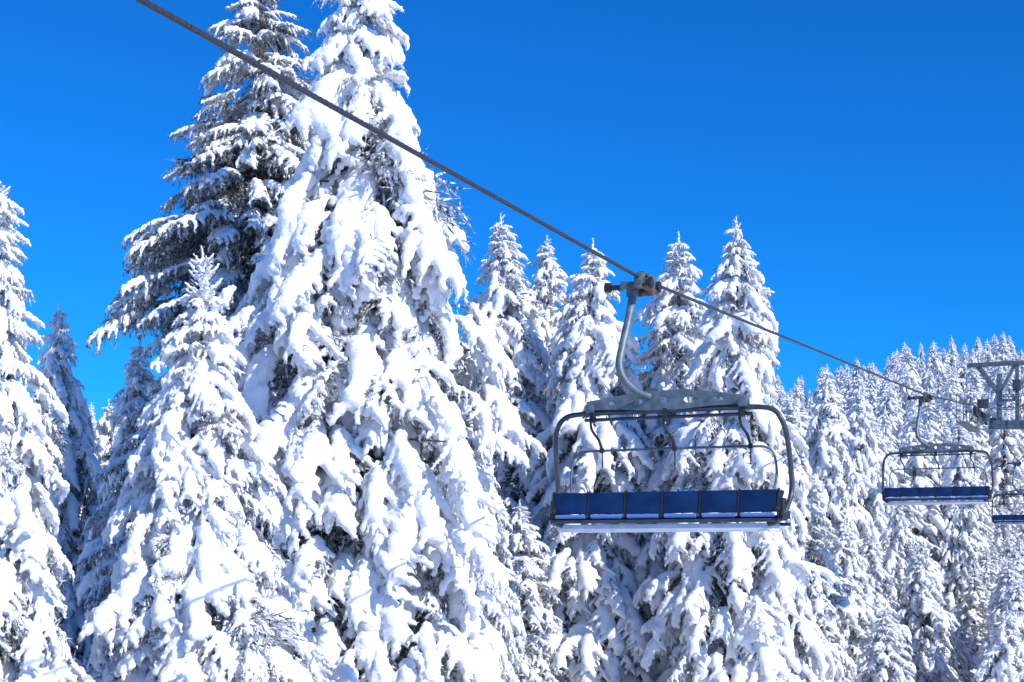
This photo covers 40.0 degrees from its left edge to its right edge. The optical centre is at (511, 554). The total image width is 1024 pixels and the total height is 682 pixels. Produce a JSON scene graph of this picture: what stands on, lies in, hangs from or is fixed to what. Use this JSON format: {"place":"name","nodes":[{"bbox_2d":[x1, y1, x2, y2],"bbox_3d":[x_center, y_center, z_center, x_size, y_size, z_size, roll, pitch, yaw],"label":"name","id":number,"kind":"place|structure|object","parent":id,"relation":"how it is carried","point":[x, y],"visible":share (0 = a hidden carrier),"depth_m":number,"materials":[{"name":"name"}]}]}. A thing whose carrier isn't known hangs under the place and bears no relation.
{"place":"outdoors","nodes":[
{"label":"outdoors","id":0,"kind":"place"},
{"bbox_2d":[0,0,1023,421],"label":"sky","id":1,"kind":"structure","parent":0,"point":[868,155],"materials":[{"name":"blue"}]},
{"bbox_2d":[967,534,1012,681],"bbox_3d":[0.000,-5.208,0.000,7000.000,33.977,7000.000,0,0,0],"label":"snow ground","id":2,"kind":"structure","parent":0,"point":[975,658],"depth_m":64.11,"materials":[{"name":"white snow"}]},
{"bbox_2d":[0,181,94,681],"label":"snowy spruce tree","id":3,"kind":"object","parent":2,"relation":"on","point":[33,558],"visible":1,"depth_m":17.78,"materials":[{"name":"white snow"}]},
{"bbox_2d":[11,300,114,669],"bbox_3d":[-11.329,0.803,35.280,3.878,14.420,4.035,0,0,24],"label":"snowy spruce tree","id":4,"kind":"object","parent":2,"relation":"on","point":[79,475],"visible":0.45,"depth_m":34.92,"materials":[{"name":"white snow"}]},
{"bbox_2d":[51,592,82,681],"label":"snowy spruce tree","id":5,"kind":"object","parent":2,"relation":"on","point":[67,652],"visible":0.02,"depth_m":27.02,"materials":[{"name":"white snow"}]},
{"bbox_2d":[77,400,118,573],"bbox_3d":[-12.950,1.323,45.051,3.818,12.670,4.157,0,0,36],"label":"snowy spruce tree","id":6,"kind":"object","parent":2,"relation":"on","point":[104,436],"visible":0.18,"depth_m":44.65,"materials":[{"name":"white snow"}]},
{"bbox_2d":[76,335,160,679],"bbox_3d":[-8.701,1.331,34.095,3.721,13.389,3.860,-1,0,41],"label":"snowy spruce tree","id":7,"kind":"object","parent":2,"relation":"on","point":[128,402],"visible":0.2,"depth_m":33.62,"materials":[{"name":"white snow"}]},
{"bbox_2d":[73,245,333,681],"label":"snowy spruce tree","id":8,"kind":"object","parent":2,"relation":"on","point":[186,583],"visible":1,"depth_m":19.32,"materials":[{"name":"white snow"}]},
{"bbox_2d":[75,0,338,681],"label":"snowy spruce tree","id":9,"kind":"object","parent":2,"relation":"on","point":[249,147],"visible":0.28,"depth_m":28.95,"materials":[{"name":"white snow"}]},
{"bbox_2d":[207,0,547,681],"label":"snowy spruce tree","id":10,"kind":"object","parent":2,"relation":"on","point":[371,443],"visible":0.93,"depth_m":23.57,"materials":[{"name":"white snow"}]},
{"bbox_2d":[466,407,526,681],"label":"snowy spruce tree","id":11,"kind":"object","parent":2,"relation":"on","point":[505,622],"visible":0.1,"depth_m":31.93,"materials":[{"name":"white snow"}]},
{"bbox_2d":[451,213,573,651],"bbox_3d":[-0.679,-1.065,42.114,6.253,18.438,6.029,0,0,0],"label":"snowy spruce tree","id":12,"kind":"object","parent":2,"relation":"on","point":[510,310],"visible":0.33,"depth_m":41.20,"materials":[{"name":"white snow"}]},
{"bbox_2d":[12,333,1023,681],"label":"background forest","id":13,"kind":"object","parent":2,"relation":"on","point":[894,411],"visible":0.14,"depth_m":101.17,"materials":[{"name":"white plant"}]},
{"bbox_2d":[505,500,566,681],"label":"snowy spruce tree","id":14,"kind":"object","parent":2,"relation":"on","point":[538,616],"visible":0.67,"depth_m":37.33,"materials":[{"name":"white snow"}]},
{"bbox_2d":[505,235,576,550],"bbox_3d":[0.918,-1.099,44.123,5.630,17.969,5.807,0,0,0],"label":"snowy spruce tree","id":15,"kind":"object","parent":2,"relation":"on","point":[546,290],"visible":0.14,"depth_m":43.60,"materials":[{"name":"white snow"}]},
{"bbox_2d":[525,238,668,681],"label":"snowy spruce tree","id":16,"kind":"object","parent":2,"relation":"on","point":[591,575],"visible":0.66,"depth_m":38.71,"materials":[{"name":"white snow"}]},
{"bbox_2d":[618,231,721,681],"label":"snowy spruce tree","id":17,"kind":"object","parent":2,"relation":"on","point":[672,348],"visible":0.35,"depth_m":39.90,"materials":[{"name":"white snow"}]},
{"bbox_2d":[633,214,848,681],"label":"snowy spruce tree","id":18,"kind":"object","parent":2,"relation":"on","point":[757,623],"visible":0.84,"depth_m":35.96,"materials":[{"name":"white snow"}]},
{"bbox_2d":[785,476,865,681],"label":"snowy spruce tree","id":19,"kind":"object","parent":2,"relation":"on","point":[827,604],"visible":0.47,"depth_m":43.42,"materials":[{"name":"white snow"}]},
{"bbox_2d":[794,365,898,612],"bbox_3d":[11.803,0.049,51.949,5.021,14.234,4.558,0,0,19],"label":"snowy spruce tree","id":20,"kind":"object","parent":2,"relation":"on","point":[827,436],"visible":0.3,"depth_m":51.28,"materials":[{"name":"white snow"}]},
{"bbox_2d":[829,518,885,681],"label":"snowy spruce tree","id":21,"kind":"object","parent":2,"relation":"on","point":[850,565],"visible":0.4,"depth_m":44.98,"materials":[{"name":"white snow"}]},
{"bbox_2d":[844,385,889,568],"bbox_3d":[13.795,-0.148,57.205,4.402,13.527,4.712,0,0,5],"label":"snowy spruce tree","id":22,"kind":"object","parent":2,"relation":"on","point":[864,454],"visible":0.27,"depth_m":56.40,"materials":[{"name":"white snow"}]},
{"bbox_2d":[850,605,914,681],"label":"snowy spruce tree","id":23,"kind":"object","parent":2,"relation":"on","point":[886,662],"visible":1,"depth_m":38.70,"materials":[{"name":"white snow"}]},
{"bbox_2d":[851,531,916,676],"bbox_3d":[12.271,3.341,47.550,3.143,8.362,3.242,0,-1,-9],"label":"snowy spruce tree","id":24,"kind":"object","parent":2,"relation":"on","point":[874,591],"visible":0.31,"depth_m":47.27,"materials":[{"name":"white snow"}]},
{"bbox_2d":[871,416,901,556],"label":"snowy spruce tree","id":25,"kind":"object","parent":2,"relation":"on","point":[883,452],"visible":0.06,"depth_m":61.40,"materials":[{"name":"white snow"}]},
{"bbox_2d":[876,501,924,623],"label":"snowy spruce tree","id":26,"kind":"object","parent":2,"relation":"on","point":[896,562],"visible":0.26,"depth_m":52.11,"materials":[{"name":"white snow"}]},
{"bbox_2d":[893,543,961,681],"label":"snowy spruce tree","id":27,"kind":"object","parent":2,"relation":"on","point":[922,598],"visible":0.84,"depth_m":49.51,"materials":[{"name":"white snow"}]},
{"bbox_2d":[927,418,995,628],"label":"snowy spruce tree","id":28,"kind":"object","parent":2,"relation":"on","point":[963,552],"visible":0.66,"depth_m":69.30,"materials":[{"name":"white snow"}]},
{"bbox_2d":[956,360,1023,431],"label":"lift tower","id":29,"kind":"structure","parent":2,"relation":"on","point":[999,423],"depth_m":54.54,"materials":[{"name":"metal"}]},
{"bbox_2d":[135,0,1023,461],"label":"haul cable","id":30,"kind":"object","parent":29,"relation":"attached to","point":[311,94],"visible":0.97,"depth_m":12.21,"materials":[{"name":"metal"}]},
{"bbox_2d":[550,271,794,532],"bbox_3d":[1.934,-1.950,17.677,3.158,3.315,0.906,0,0,24],"label":"chairlift chair","id":31,"kind":"object","parent":30,"relation":"hanging from","point":[710,506],"visible":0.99,"depth_m":17.59,"materials":[{"name":"metal"}]},
{"bbox_2d":[882,390,993,504],"bbox_3d":[12.327,-3.125,40.877,3.158,3.315,0.906,0,0,24],"label":"chairlift chair","id":32,"kind":"object","parent":30,"relation":"hanging from","point":[910,495],"visible":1,"depth_m":40.80,"materials":[{"name":"metal"}]},
{"bbox_2d":[992,459,1023,524],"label":"chairlift chair","id":33,"kind":"object","parent":30,"relation":"hanging from","point":[997,519],"visible":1,"depth_m":71.52,"materials":[{"name":"metal"}]},
{"bbox_2d":[971,560,1023,681],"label":"snowy spruce tree","id":34,"kind":"object","parent":2,"relation":"on","point":[998,597],"visible":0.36,"depth_m":49.89,"materials":[{"name":"white snow"}]},
{"bbox_2d":[979,584,1017,659],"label":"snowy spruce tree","id":35,"kind":"object","parent":2,"relation":"on","point":[982,650],"depth_m":47.23,"materials":[{"name":"white snow"}]},
{"bbox_2d":[974,606,1023,681],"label":"snowy spruce tree","id":36,"kind":"object","parent":2,"relation":"on","point":[1003,660],"visible":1,"depth_m":35.60,"materials":[{"name":"white snow"}]},
{"bbox_2d":[976,548,1023,654],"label":"snowy spruce tree","id":37,"kind":"object","parent":2,"relation":"on","point":[1014,558],"visible":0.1,"depth_m":57.79,"materials":[{"name":"white snow"}]},
{"bbox_2d":[979,576,1023,677],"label":"snowy spruce tree","id":38,"kind":"object","parent":2,"relation":"on","point":[1014,603],"visible":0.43,"depth_m":40.41,"materials":[{"name":"white snow"}]},
{"bbox_2d":[986,537,1023,627],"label":"snowy spruce tree","id":39,"kind":"object","parent":2,"relation":"on","point":[1020,547],"visible":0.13,"depth_m":61.80,"materials":[{"name":"white snow"}]},
{"bbox_2d":[1016,569,1023,583],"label":"snowy spruce tree","id":40,"kind":"object","parent":2,"relation":"on","point":[1022,572],"visible":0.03,"depth_m":52.94,"materials":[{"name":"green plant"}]}
]}

